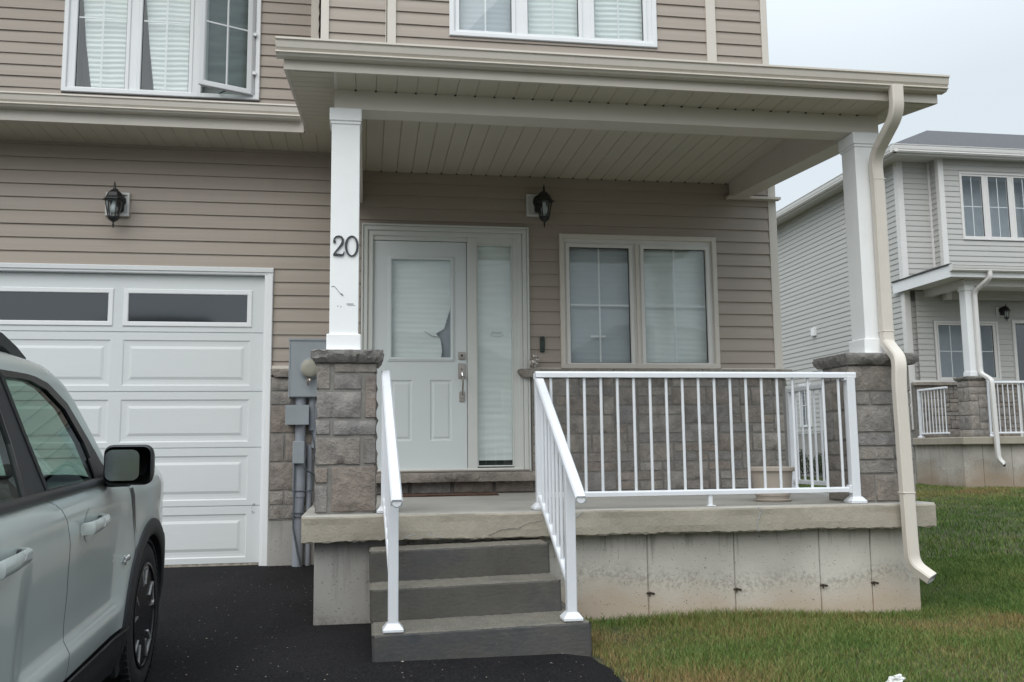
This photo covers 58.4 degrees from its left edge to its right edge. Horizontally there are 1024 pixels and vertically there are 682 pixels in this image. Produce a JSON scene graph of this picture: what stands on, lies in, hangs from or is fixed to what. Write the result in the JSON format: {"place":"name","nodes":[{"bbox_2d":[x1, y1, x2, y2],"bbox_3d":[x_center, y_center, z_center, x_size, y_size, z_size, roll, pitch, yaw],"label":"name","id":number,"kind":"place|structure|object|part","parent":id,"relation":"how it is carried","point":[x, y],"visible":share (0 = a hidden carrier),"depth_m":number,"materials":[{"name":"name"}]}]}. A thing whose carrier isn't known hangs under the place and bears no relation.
{"place":"outdoors","nodes":[
{"label":"outdoors","id":0,"kind":"place"},
{"bbox_2d":[146,565,621,681],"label":"driveway","id":1,"kind":"structure","parent":0,"point":[242,612],"depth_m":4.93,"materials":[{"name":"black asphalt"}]},
{"bbox_2d":[0,332,164,681],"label":"parked car","id":2,"kind":"object","parent":1,"relation":"on","point":[82,552],"visible":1,"depth_m":3.45,"materials":[{"name":"grey paint"}]},
{"bbox_3d":[-1.524,0.258,2.421,0.198,0.434,1.000,1,-5,-10],"label":"rear window frame","id":3,"kind":"part","parent":2,"relation":"part of","materials":[{"name":"black metal"}]},
{"bbox_3d":[-1.481,0.832,2.746,0.040,0.653,1.072,1,-5,-10],"label":"rear door","id":4,"kind":"part","parent":2,"relation":"part of","materials":[{"name":"grey paint"}]},
{"bbox_3d":[-1.713,0.339,3.443,0.198,0.434,0.875,1,-5,-10],"label":"front window frame","id":5,"kind":"part","parent":2,"relation":"part of","materials":[{"name":"black metal"}]},
{"bbox_3d":[-1.644,0.902,3.620,0.041,0.653,1.229,1,-5,-10],"label":"front door","id":6,"kind":"part","parent":2,"relation":"part of","materials":[{"name":"grey paint"}]},
{"bbox_2d":[161,566,580,679],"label":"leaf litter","id":7,"kind":"object","parent":1,"relation":"on","point":[295,646],"visible":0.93,"depth_m":4.60,"materials":[{"name":"brown plant"}]},
{"bbox_2d":[369,538,591,661],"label":"concrete steps","id":8,"kind":"structure","parent":1,"relation":"on","point":[478,599],"depth_m":4.91,"materials":[{"name":"grey concrete"}]},
{"bbox_2d":[376,370,403,633],"bbox_3d":[-0.659,0.796,4.957,0.106,1.384,1.234,1,-7,-10],"label":"stair railing","id":9,"kind":"object","parent":8,"relation":"on","point":[391,498],"visible":1,"depth_m":4.61,"materials":[{"name":"white metal"}]},
{"bbox_2d":[531,374,586,621],"bbox_3d":[0.253,0.800,5.101,0.105,1.352,1.233,0,-7,-8],"label":"stair railing","id":10,"kind":"object","parent":8,"relation":"on","point":[570,491],"visible":0.99,"depth_m":5.08,"materials":[{"name":"white metal"}]},
{"bbox_2d":[529,353,538,367],"bbox_3d":[0.192,0.174,8.062,0.073,0.142,0.077,-5,-8,32],"label":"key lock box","id":11,"kind":"object","parent":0,"point":[534,361],"visible":1,"depth_m":8.05,"materials":[{"name":"silver metal"}]},
{"bbox_2d":[584,604,944,626],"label":"grass","id":12,"kind":"structure","parent":0,"point":[676,616],"depth_m":5.62,"materials":[{"name":"green plant"}]},
{"bbox_2d":[588,476,1023,681],"bbox_3d":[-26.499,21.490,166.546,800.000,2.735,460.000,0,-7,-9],"label":"ground","id":13,"kind":"structure","parent":0,"point":[599,660],"depth_m":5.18,"materials":[{"name":"green plant"}]},
{"bbox_2d":[0,0,949,624],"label":"townhouse","id":14,"kind":"structure","parent":13,"relation":"on","point":[352,182],"depth_m":7.74,"materials":[{"name":"beige plastic"}]},
{"bbox_2d":[103,182,130,227],"bbox_3d":[-3.316,-1.131,7.649,0.192,0.399,0.204,0,-7,-9],"label":"wall lantern","id":15,"kind":"object","parent":14,"relation":"attached to","point":[117,204],"depth_m":7.62,"materials":[{"name":"black metal"}]},
{"bbox_2d":[61,0,198,98],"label":"window","id":16,"kind":"structure","parent":14,"relation":"in","point":[148,48],"depth_m":8.99,"materials":[{"name":"white glass"}]},
{"bbox_2d":[0,272,264,567],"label":"garage door","id":17,"kind":"structure","parent":14,"relation":"in","point":[170,364],"depth_m":7.66,"materials":[{"name":"white paint"}]},
{"bbox_2d":[196,0,261,101],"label":"window","id":18,"kind":"structure","parent":14,"relation":"in","point":[229,31],"depth_m":9.09,"materials":[{"name":"white glass"}]},
{"bbox_2d":[285,338,325,566],"bbox_3d":[-1.694,0.952,7.641,0.382,1.948,0.241,0,-7,-9],"label":"electric meter","id":19,"kind":"object","parent":14,"relation":"attached to","point":[300,414],"visible":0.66,"depth_m":7.63,"materials":[{"name":"grey metal"}]},
{"bbox_2d":[373,240,466,468],"bbox_3d":[-0.806,0.110,8.032,0.822,2.001,0.154,0,-7,-9],"label":"front door","id":20,"kind":"structure","parent":14,"relation":"in","point":[420,304],"depth_m":8.05,"materials":[{"name":"paint"}]},
{"bbox_2d":[402,492,498,496],"bbox_3d":[-0.594,1.270,7.584,0.935,0.015,0.372,0,-7,-9],"label":"door mat","id":21,"kind":"object","parent":14,"relation":"on","point":[448,494],"depth_m":7.51,"materials":[{"name":"brown fabric"}]},
{"bbox_2d":[526,185,553,227],"bbox_3d":[0.258,-1.207,8.226,0.232,0.399,0.204,0,-7,-9],"label":"wall lantern","id":22,"kind":"object","parent":14,"relation":"attached to","point":[536,205],"depth_m":8.22,"materials":[{"name":"black metal"}]},
{"bbox_2d":[540,336,544,351],"bbox_3d":[0.271,0.030,8.165,0.042,0.142,0.036,0,-7,-9],"label":"door bell","id":23,"kind":"object","parent":14,"relation":"attached to","point":[542,343],"depth_m":8.15,"materials":[{"name":"black plastic"}]},
{"bbox_2d":[449,0,657,47],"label":"window","id":24,"kind":"structure","parent":14,"relation":"in","point":[626,23],"depth_m":8.64,"materials":[{"name":"white glass"}]},
{"bbox_2d":[559,233,720,368],"bbox_3d":[1.163,-0.354,8.411,1.492,1.235,0.116,0,-7,-9],"label":"window","id":25,"kind":"structure","parent":14,"relation":"in","point":[678,287],"depth_m":8.43,"materials":[{"name":"glass"}]},
{"bbox_2d":[534,371,867,505],"bbox_3d":[1.212,0.620,5.829,2.154,0.850,0.109,0,-7,-9],"label":"porch railing","id":26,"kind":"object","parent":14,"relation":"on","point":[853,488],"visible":0.94,"depth_m":5.85,"materials":[{"name":"white metal"}]},
{"bbox_2d":[750,466,794,501],"bbox_3d":[1.780,0.978,6.268,0.312,0.232,0.312,0,-7,-9],"label":"plant pot","id":27,"kind":"object","parent":14,"relation":"on","point":[772,474],"visible":0.9,"depth_m":6.16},
{"bbox_2d":[785,383,826,487],"bbox_3d":[2.382,0.748,7.004,0.103,0.850,1.172,0,-7,-9],"label":"porch railing","id":28,"kind":"object","parent":14,"relation":"on","point":[812,387],"visible":0.3,"depth_m":7.33,"materials":[{"name":"white metal"}]},
{"bbox_2d":[799,449,809,477],"bbox_3d":[7.113,3.033,22.795,0.782,0.770,0.671,0,-7,-9],"label":"shrub","id":29,"kind":"object","parent":13,"relation":"on","point":[801,463],"visible":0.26,"depth_m":22.64,"materials":[{"name":"green plant"}]},
{"bbox_2d":[808,452,825,479],"bbox_3d":[7.336,2.929,21.512,0.704,0.679,0.630,0,-7,-9],"label":"shrub","id":30,"kind":"object","parent":13,"relation":"on","point":[819,465],"visible":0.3,"depth_m":21.45,"materials":[{"name":"green plant"}]},
{"bbox_2d":[886,674,904,681],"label":"crumpled paper","id":31,"kind":"object","parent":13,"relation":"on","point":[897,678],"visible":1,"depth_m":3.95,"materials":[{"name":"white paper"}]},
{"bbox_2d":[776,130,1023,487],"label":"neighbouring house","id":32,"kind":"structure","parent":13,"relation":"on","point":[955,210],"depth_m":19.20,"materials":[{"name":"grey plastic"}]},
{"bbox_2d":[798,383,812,426],"bbox_3d":[7.465,1.636,23.272,0.060,1.100,0.600,0,-7,-9],"label":"side window","id":33,"kind":"structure","parent":32,"relation":"in","point":[803,392],"depth_m":23.30,"materials":[{"name":"white paint"}]},
{"bbox_2d":[917,386,949,437],"bbox_3d":[8.330,1.420,18.133,0.103,0.977,0.962,0,-7,-9],"label":"porch railing","id":34,"kind":"object","parent":32,"relation":"on","point":[920,413],"visible":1,"depth_m":18.22,"materials":[{"name":"white metal"}]},
{"bbox_2d":[933,321,1001,380],"bbox_3d":[9.417,0.234,19.222,1.450,1.250,0.484,0,-7,-9],"label":"window","id":35,"kind":"structure","parent":32,"relation":"in","point":[949,360],"depth_m":19.38,"materials":[{"name":"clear glass"}]},
{"bbox_2d":[958,172,1023,241],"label":"window","id":36,"kind":"structure","parent":32,"relation":"in","point":[992,204],"depth_m":19.68,"materials":[{"name":"clear glass"}]},
{"bbox_2d":[995,303,1009,320],"bbox_3d":[10.276,-0.587,19.132,0.237,0.399,0.204,0,-7,-9],"label":"wall lantern","id":37,"kind":"object","parent":32,"relation":"attached to","point":[1000,312],"depth_m":19.18,"materials":[{"name":"black metal"}]},
{"bbox_2d":[986,381,1023,436],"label":"porch railing","id":38,"kind":"object","parent":32,"relation":"on","point":[989,407],"visible":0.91,"depth_m":17.50,"materials":[{"name":"white metal"}]},
{"bbox_2d":[798,475,919,486],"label":"grass","id":39,"kind":"structure","parent":0,"point":[809,485],"depth_m":20.75,"materials":[{"name":"green plant"}]},
{"bbox_2d":[766,0,1023,210],"label":"sky","id":40,"kind":"structure","parent":0,"point":[979,44],"materials":[{"name":"white"}]},
{"bbox_2d":[798,484,1023,562],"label":"grass","id":41,"kind":"structure","parent":0,"point":[1015,501],"depth_m":11.23,"materials":[{"name":"green plant"}]}
]}

